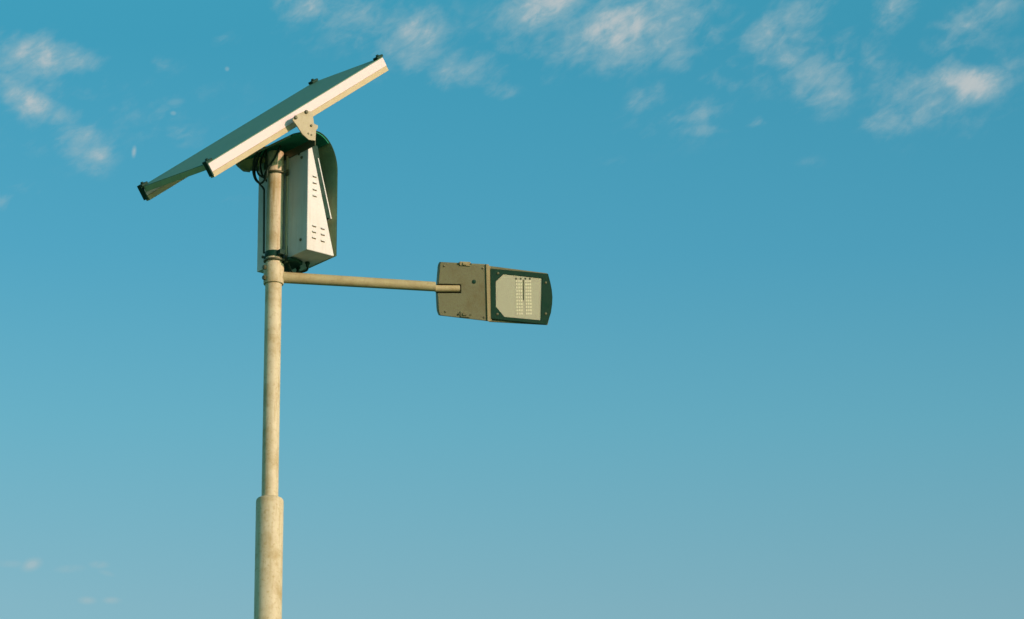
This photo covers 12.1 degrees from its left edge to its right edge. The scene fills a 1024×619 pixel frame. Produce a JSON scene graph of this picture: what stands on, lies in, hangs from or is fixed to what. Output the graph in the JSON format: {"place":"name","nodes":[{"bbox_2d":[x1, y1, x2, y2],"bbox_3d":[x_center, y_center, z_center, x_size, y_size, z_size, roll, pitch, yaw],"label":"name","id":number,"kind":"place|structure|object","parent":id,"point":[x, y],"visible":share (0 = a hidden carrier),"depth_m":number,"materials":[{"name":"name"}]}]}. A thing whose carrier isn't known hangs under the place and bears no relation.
{"place":"outdoors","nodes":[
{"label":"outdoors","id":0,"kind":"place"},
{"bbox_2d":[137,54,552,618],"bbox_3d":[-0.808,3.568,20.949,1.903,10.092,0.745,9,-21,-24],"label":"solar street lamp","id":1,"kind":"object","parent":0,"point":[297,173],"visible":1,"depth_m":22.11,"materials":[{"name":"grey metal"}]},
{"bbox_2d":[0,0,1023,618],"label":"sky","id":2,"kind":"structure","parent":0,"point":[776,368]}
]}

